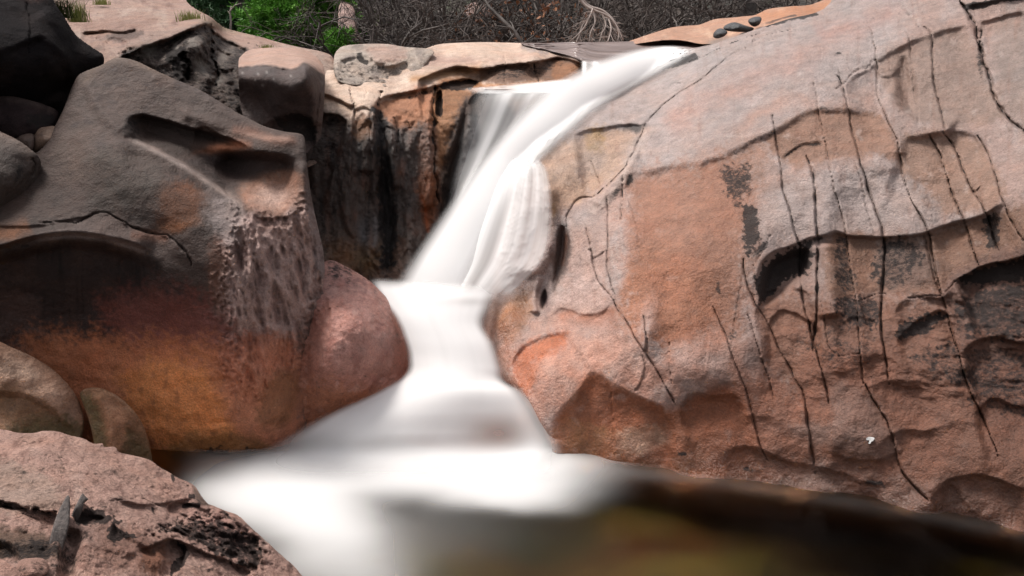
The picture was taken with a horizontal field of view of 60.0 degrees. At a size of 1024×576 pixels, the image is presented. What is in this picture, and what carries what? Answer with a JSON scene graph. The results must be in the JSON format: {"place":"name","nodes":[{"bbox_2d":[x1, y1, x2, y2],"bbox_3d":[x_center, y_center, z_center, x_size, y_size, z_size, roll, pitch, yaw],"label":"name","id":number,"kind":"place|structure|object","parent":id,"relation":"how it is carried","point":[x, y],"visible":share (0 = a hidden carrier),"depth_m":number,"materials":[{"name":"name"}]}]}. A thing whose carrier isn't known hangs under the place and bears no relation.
{"place":"outdoors","nodes":[
{"label":"outdoors","id":0,"kind":"place"},
{"bbox_2d":[194,0,821,45],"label":"hillside","id":1,"kind":"structure","parent":0,"point":[799,4],"depth_m":21.41,"materials":[{"name":"brown soil"}]},
{"bbox_2d":[187,0,255,32],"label":"conifer","id":2,"kind":"object","parent":1,"relation":"on","point":[220,17],"visible":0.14,"depth_m":19.30,"materials":[{"name":"green plant"}]},
{"bbox_2d":[228,3,241,29],"bbox_3d":[-4.613,-4.511,14.768,0.297,0.451,0.068,9,19,26],"label":"dead sapling","id":3,"kind":"object","parent":1,"relation":"on","point":[230,10],"visible":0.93,"depth_m":14.80,"materials":[{"name":"grey wood"}]},
{"bbox_2d":[227,0,366,48],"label":"bush","id":4,"kind":"object","parent":1,"relation":"on","point":[263,12],"visible":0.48,"depth_m":16.60,"materials":[{"name":"green plant"}]},
{"bbox_2d":[268,0,402,54],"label":"grey green shrub","id":5,"kind":"object","parent":1,"relation":"on","point":[305,31],"visible":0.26,"depth_m":15.95,"materials":[{"name":"green plant"}]},
{"bbox_2d":[244,0,449,46],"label":"bare shrub","id":6,"kind":"object","parent":1,"relation":"on","point":[385,15],"visible":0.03,"depth_m":19.64,"materials":[{"name":"brown plant"}]},
{"bbox_2d":[338,2,362,43],"bbox_3d":[-2.987,-4.911,16.661,0.535,0.864,1.909,-3,18,-9],"label":"pale outcrop","id":7,"kind":"object","parent":1,"relation":"on","point":[351,8],"visible":0.25,"depth_m":16.04,"materials":[{"name":"stone"}]},
{"bbox_2d":[237,0,487,57],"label":"bare shrub","id":8,"kind":"object","parent":1,"relation":"on","point":[372,24],"visible":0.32,"depth_m":14.00,"materials":[{"name":"brown plant"}]},
{"bbox_2d":[303,0,503,47],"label":"bare shrub","id":9,"kind":"object","parent":1,"relation":"on","point":[426,44],"visible":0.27,"depth_m":14.08,"materials":[{"name":"brown plant"}]},
{"bbox_2d":[308,0,516,43],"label":"bare shrub","id":10,"kind":"object","parent":1,"relation":"on","point":[359,5],"visible":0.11,"depth_m":17.07,"materials":[{"name":"brown plant"}]},
{"bbox_2d":[316,0,516,45],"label":"bare shrub","id":11,"kind":"object","parent":1,"relation":"on","point":[440,14],"visible":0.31,"depth_m":14.89,"materials":[{"name":"brown plant"}]},
{"bbox_2d":[484,0,523,42],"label":"leaning stem","id":12,"kind":"object","parent":11,"relation":"attached to","point":[511,29],"visible":0.91,"depth_m":14.16,"materials":[{"name":"grey plant"}]},
{"bbox_2d":[302,0,612,46],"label":"bare shrub","id":13,"kind":"object","parent":1,"relation":"on","point":[479,9],"visible":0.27,"depth_m":14.74,"materials":[{"name":"brown plant"}]},
{"bbox_2d":[335,0,591,43],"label":"bare shrub","id":14,"kind":"object","parent":1,"relation":"on","point":[482,19],"visible":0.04,"depth_m":18.19,"materials":[{"name":"brown plant"}]},
{"bbox_2d":[317,0,623,45],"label":"bare shrub","id":15,"kind":"object","parent":1,"relation":"on","point":[412,20],"visible":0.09,"depth_m":16.93,"materials":[{"name":"brown plant"}]},
{"bbox_2d":[466,2,489,18],"bbox_3d":[-0.685,-5.793,18.529,0.553,0.344,1.832,0,17,0],"label":"pale outcrop","id":16,"kind":"object","parent":1,"relation":"on","point":[474,9],"visible":0.22,"depth_m":17.91,"materials":[{"name":"stone"}]},
{"bbox_2d":[389,0,609,39],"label":"bare shrub","id":17,"kind":"object","parent":1,"relation":"on","point":[507,15],"visible":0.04,"depth_m":19.35,"materials":[{"name":"brown plant"}]},
{"bbox_2d":[447,0,636,42],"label":"rusty shrub","id":18,"kind":"object","parent":1,"relation":"on","point":[546,10],"visible":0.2,"depth_m":15.38,"materials":[{"name":"brown plant"}]},
{"bbox_2d":[462,0,692,41],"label":"bare shrub","id":19,"kind":"object","parent":1,"relation":"on","point":[570,10],"visible":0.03,"depth_m":19.29,"materials":[{"name":"brown plant"}]},
{"bbox_2d":[480,0,724,42],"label":"bare shrub","id":20,"kind":"object","parent":1,"relation":"on","point":[535,8],"visible":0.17,"depth_m":16.27,"materials":[{"name":"brown plant"}]},
{"bbox_2d":[492,0,729,41],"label":"bare shrub","id":21,"kind":"object","parent":1,"relation":"on","point":[608,3],"visible":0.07,"depth_m":17.93,"materials":[{"name":"brown plant"}]},
{"bbox_2d":[461,0,764,42],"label":"bare shrub","id":22,"kind":"object","parent":1,"relation":"on","point":[578,21],"visible":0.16,"depth_m":15.44,"materials":[{"name":"brown plant"}]},
{"bbox_2d":[583,0,755,41],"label":"bare shrub","id":23,"kind":"object","parent":1,"relation":"on","point":[658,20],"visible":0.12,"depth_m":14.47,"materials":[{"name":"brown plant"}]},
{"bbox_2d":[549,0,802,41],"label":"bare shrub","id":24,"kind":"object","parent":1,"relation":"on","point":[645,13],"visible":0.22,"depth_m":14.86,"materials":[{"name":"brown plant"}]},
{"bbox_2d":[577,0,787,26],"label":"bare shrub","id":25,"kind":"object","parent":1,"relation":"on","point":[658,8],"visible":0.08,"depth_m":18.36,"materials":[{"name":"brown plant"}]},
{"bbox_2d":[606,0,776,39],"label":"bare shrub","id":26,"kind":"object","parent":1,"relation":"on","point":[650,13],"visible":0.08,"depth_m":15.21,"materials":[{"name":"brown plant"}]},
{"bbox_2d":[634,0,819,24],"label":"bare shrub","id":27,"kind":"object","parent":1,"relation":"on","point":[790,3],"visible":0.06,"depth_m":20.30,"materials":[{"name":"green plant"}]},
{"bbox_2d":[652,0,802,25],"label":"bare shrub","id":28,"kind":"object","parent":1,"relation":"on","point":[774,5],"visible":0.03,"depth_m":16.69,"materials":[{"name":"brown plant"}]},
{"bbox_2d":[732,0,756,16],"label":"bare tree","id":29,"kind":"object","parent":1,"relation":"on","point":[752,6],"visible":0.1,"depth_m":17.96,"materials":[{"name":"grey plant"}]},
{"bbox_2d":[767,0,814,6],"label":"bare shrub","id":30,"kind":"object","parent":1,"relation":"on","point":[812,1],"visible":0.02,"depth_m":16.48,"materials":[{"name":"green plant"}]},
{"bbox_2d":[151,439,1023,575],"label":"pool water","id":31,"kind":"structure","parent":0,"point":[598,517],"depth_m":5.86,"materials":[{"name":"brown liquid"}]},
{"bbox_2d":[0,342,83,437],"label":"tan boulder","id":32,"kind":"object","parent":31,"relation":"in","point":[36,395],"visible":0.62,"depth_m":6.56,"materials":[{"name":"stone"}]},
{"bbox_2d":[80,387,152,461],"bbox_3d":[-3.140,1.148,6.907,0.403,0.968,1.181,-12,21,-34],"label":"olive boulder","id":33,"kind":"object","parent":31,"relation":"in","point":[114,420],"visible":0.68,"depth_m":6.56,"materials":[{"name":"stone"}]},
{"bbox_2d":[200,451,583,569],"bbox_3d":[0.836,1.532,6.079,7.480,0.007,2.597,0,17,0],"label":"foam","id":34,"kind":"object","parent":31,"relation":"on","point":[317,516],"visible":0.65,"depth_m":6.33,"materials":[{"name":"white liquid"}]},
{"bbox_2d":[297,283,545,467],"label":"cascade","id":35,"kind":"object","parent":31,"relation":"on","point":[445,399],"visible":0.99,"depth_m":6.87,"materials":[{"name":"white liquid"}]},
{"bbox_2d":[521,41,709,64],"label":"stream","id":36,"kind":"structure","parent":0,"point":[598,52],"depth_m":11.61,"materials":[{"name":"liquid"}]},
{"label":"pool bed","id":37,"kind":"structure","parent":0,"visible":0},
{"bbox_2d":[0,429,301,575],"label":"foreground rock","id":38,"kind":"object","parent":37,"relation":"on","point":[140,516],"visible":0.98,"depth_m":4.60,"materials":[{"name":"stone"}]},
{"bbox_2d":[0,559,21,575],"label":"loose stone","id":39,"kind":"object","parent":38,"relation":"on","point":[6,569],"visible":1,"depth_m":3.57,"materials":[{"name":"stone"}]},
{"bbox_2d":[17,558,48,575],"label":"loose stone","id":40,"kind":"object","parent":38,"relation":"on","point":[32,566],"visible":0.93,"depth_m":3.70,"materials":[{"name":"stone"}]},
{"bbox_2d":[49,495,69,550],"bbox_3d":[-2.084,1.173,4.090,0.101,0.318,0.359,0,17,0],"label":"driftwood plank","id":41,"kind":"object","parent":38,"relation":"on","point":[60,528],"visible":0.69,"depth_m":4.06,"materials":[{"name":"grey wood"}]},
{"bbox_2d":[71,493,87,520],"bbox_3d":[-2.110,1.069,4.327,0.065,0.106,0.154,0,17,0],"label":"wood splinter","id":42,"kind":"object","parent":38,"relation":"on","point":[78,508],"visible":0.93,"depth_m":4.28,"materials":[{"name":"grey wood"}]},
{"bbox_2d":[0,58,324,451],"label":"sculpted boulder","id":43,"kind":"object","parent":37,"relation":"on","point":[162,269],"visible":0.75,"depth_m":6.85,"materials":[{"name":"stone"}]},
{"bbox_2d":[0,131,40,205],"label":"edge boulder","id":44,"kind":"object","parent":43,"relation":"on","point":[20,165],"visible":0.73,"depth_m":6.73,"materials":[{"name":"stone"}]},
{"bbox_2d":[16,133,34,150],"bbox_3d":[-4.158,-1.256,7.497,0.162,0.212,0.854,-12,21,-33],"label":"wedged stone","id":45,"kind":"object","parent":43,"relation":"on","point":[27,140],"visible":0.42,"depth_m":7.20,"materials":[{"name":"stone"}]},
{"bbox_2d":[0,96,58,138],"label":"maroon boulder","id":46,"kind":"object","parent":43,"relation":"on","point":[19,116],"visible":0.91,"depth_m":7.30,"materials":[{"name":"black stone"}]},
{"bbox_2d":[33,126,54,151],"bbox_3d":[-3.997,-1.270,7.495,0.201,0.240,0.840,-12,21,-33],"label":"wedged stone","id":47,"kind":"object","parent":43,"relation":"on","point":[42,136],"visible":0.69,"depth_m":7.22,"materials":[{"name":"stone"}]},
{"bbox_2d":[298,260,410,430],"bbox_3d":[-1.380,0.862,8.057,1.242,2.319,2.273,0,17,0],"label":"red boulder","id":48,"kind":"object","parent":37,"relation":"on","point":[356,349],"visible":0.48,"depth_m":7.05,"materials":[{"name":"stone"}]},
{"bbox_2d":[306,40,688,286],"bbox_3d":[0.110,-1.882,11.566,5.050,2.603,7.262,0,17,0],"label":"headwall","id":49,"kind":"object","parent":37,"relation":"on","point":[389,169],"visible":0.42,"depth_m":9.19,"materials":[{"name":"stone"}]},
{"bbox_2d":[58,0,333,167],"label":"granite shelf","id":50,"kind":"object","parent":49,"relation":"on","point":[205,54],"visible":0.32,"depth_m":9.61,"materials":[{"name":"beige stone"}]},
{"bbox_2d":[0,0,103,120],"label":"dark boulder","id":51,"kind":"object","parent":50,"relation":"on","point":[48,56],"visible":0.77,"depth_m":7.56,"materials":[{"name":"black stone"}]},
{"bbox_2d":[54,0,88,17],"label":"dark bush","id":52,"kind":"object","parent":51,"relation":"on","point":[63,9],"visible":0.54,"depth_m":8.57,"materials":[{"name":"green plant"}]},
{"bbox_2d":[67,0,91,21],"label":"grass tuft","id":53,"kind":"object","parent":50,"relation":"on","point":[78,13],"visible":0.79,"depth_m":9.16,"materials":[{"name":"green plant"}]},
{"bbox_2d":[92,0,110,4],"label":"grass tuft","id":54,"kind":"object","parent":50,"relation":"on","point":[100,2],"visible":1,"depth_m":11.03,"materials":[{"name":"green plant"}]},
{"bbox_2d":[174,9,204,21],"bbox_3d":[-3.700,-3.111,10.142,0.425,0.182,0.300,10,20,29],"label":"grass tuft","id":55,"kind":"object","parent":50,"relation":"on","point":[189,16],"visible":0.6,"depth_m":10.10,"materials":[{"name":"green plant"}]},
{"bbox_2d":[259,43,275,47],"bbox_3d":[-2.897,-2.864,10.520,0.225,0.086,0.125,-3,18,-10],"label":"grass tuft","id":56,"kind":"object","parent":50,"relation":"on","point":[267,46],"visible":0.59,"depth_m":10.52,"materials":[{"name":"green plant"}]},
{"bbox_2d":[238,47,324,153],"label":"dark block","id":57,"kind":"structure","parent":50,"relation":"on","point":[281,88],"depth_m":8.33,"materials":[{"name":"stone"}]},
{"bbox_2d":[312,25,356,55],"bbox_3d":[-2.833,-3.992,15.023,0.978,0.937,0.890,8,19,25],"label":"pine sapling","id":58,"kind":"object","parent":50,"relation":"on","point":[334,40],"visible":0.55,"depth_m":14.80,"materials":[{"name":"green plant"}]},
{"bbox_2d":[333,44,433,86],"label":"lichen block","id":59,"kind":"structure","parent":49,"relation":"on","point":[357,64],"depth_m":10.25,"materials":[{"name":"stone"}]},
{"bbox_2d":[458,93,543,199],"bbox_3d":[-0.210,-1.419,9.449,0.829,1.272,1.476,16,24,42],"label":"side curtain","id":60,"kind":"object","parent":49,"relation":"attached to","point":[529,102],"visible":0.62,"depth_m":9.30,"materials":[{"name":"white liquid"}]},
{"bbox_2d":[479,80,567,92],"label":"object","id":61,"kind":"structure","parent":49,"relation":"on","point":[545,87],"depth_m":9.67,"materials":[{"name":"white liquid"}]},
{"bbox_2d":[405,47,688,286],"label":"cascade","id":62,"kind":"object","parent":49,"relation":"on","point":[446,258],"visible":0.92,"depth_m":8.80,"materials":[{"name":"white liquid"}]},
{"bbox_2d":[582,61,598,71],"bbox_3d":[0.952,-2.521,10.213,0.342,0.187,0.800,0,17,0],"label":"trickle","id":63,"kind":"object","parent":49,"relation":"on","point":[584,65],"visible":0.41,"depth_m":10.33,"materials":[{"name":"white liquid"}]},
{"bbox_2d":[565,0,628,41],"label":"dead branch","id":64,"kind":"object","parent":49,"relation":"on","point":[593,9],"visible":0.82,"depth_m":13.44,"materials":[{"name":"grey wood"}]},
{"bbox_2d":[631,0,830,43],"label":"orange bank","id":65,"kind":"structure","parent":49,"relation":"on","point":[703,33],"depth_m":11.96,"materials":[{"name":"stone"}]},
{"bbox_2d":[713,28,726,37],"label":"dark stone","id":66,"kind":"object","parent":65,"relation":"on","point":[720,33],"visible":1,"depth_m":10.67,"materials":[{"name":"stone"}]},
{"bbox_2d":[723,22,753,31],"bbox_3d":[2.821,-3.226,10.964,0.336,0.113,0.484,13,22,36],"label":"dark stone","id":67,"kind":"object","parent":65,"relation":"on","point":[735,27],"visible":1,"depth_m":10.82,"materials":[{"name":"stone"}]},
{"bbox_2d":[748,17,761,26],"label":"dark stone","id":68,"kind":"object","parent":65,"relation":"on","point":[754,21],"visible":1,"depth_m":10.82,"materials":[{"name":"stone"}]},
{"bbox_2d":[477,380,546,444],"bbox_3d":[-0.474,1.234,7.637,1.235,1.064,1.642,-7,19,-21],"label":"veiled rock","id":69,"kind":"object","parent":37,"relation":"on","point":[497,433],"visible":0.06,"depth_m":6.96,"materials":[{"name":"stone"}]},
{"bbox_2d":[466,0,1023,531],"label":"granite slab","id":70,"kind":"structure","parent":37,"relation":"on","point":[788,252],"depth_m":7.07,"materials":[{"name":"brown stone"}]},
{"bbox_2d":[461,159,541,288],"bbox_3d":[-0.008,-0.545,8.190,0.893,1.111,1.636,5,18,16],"label":"fan veil","id":71,"kind":"object","parent":70,"relation":"on","point":[499,270],"visible":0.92,"depth_m":8.07,"materials":[{"name":"white liquid"}]}
]}

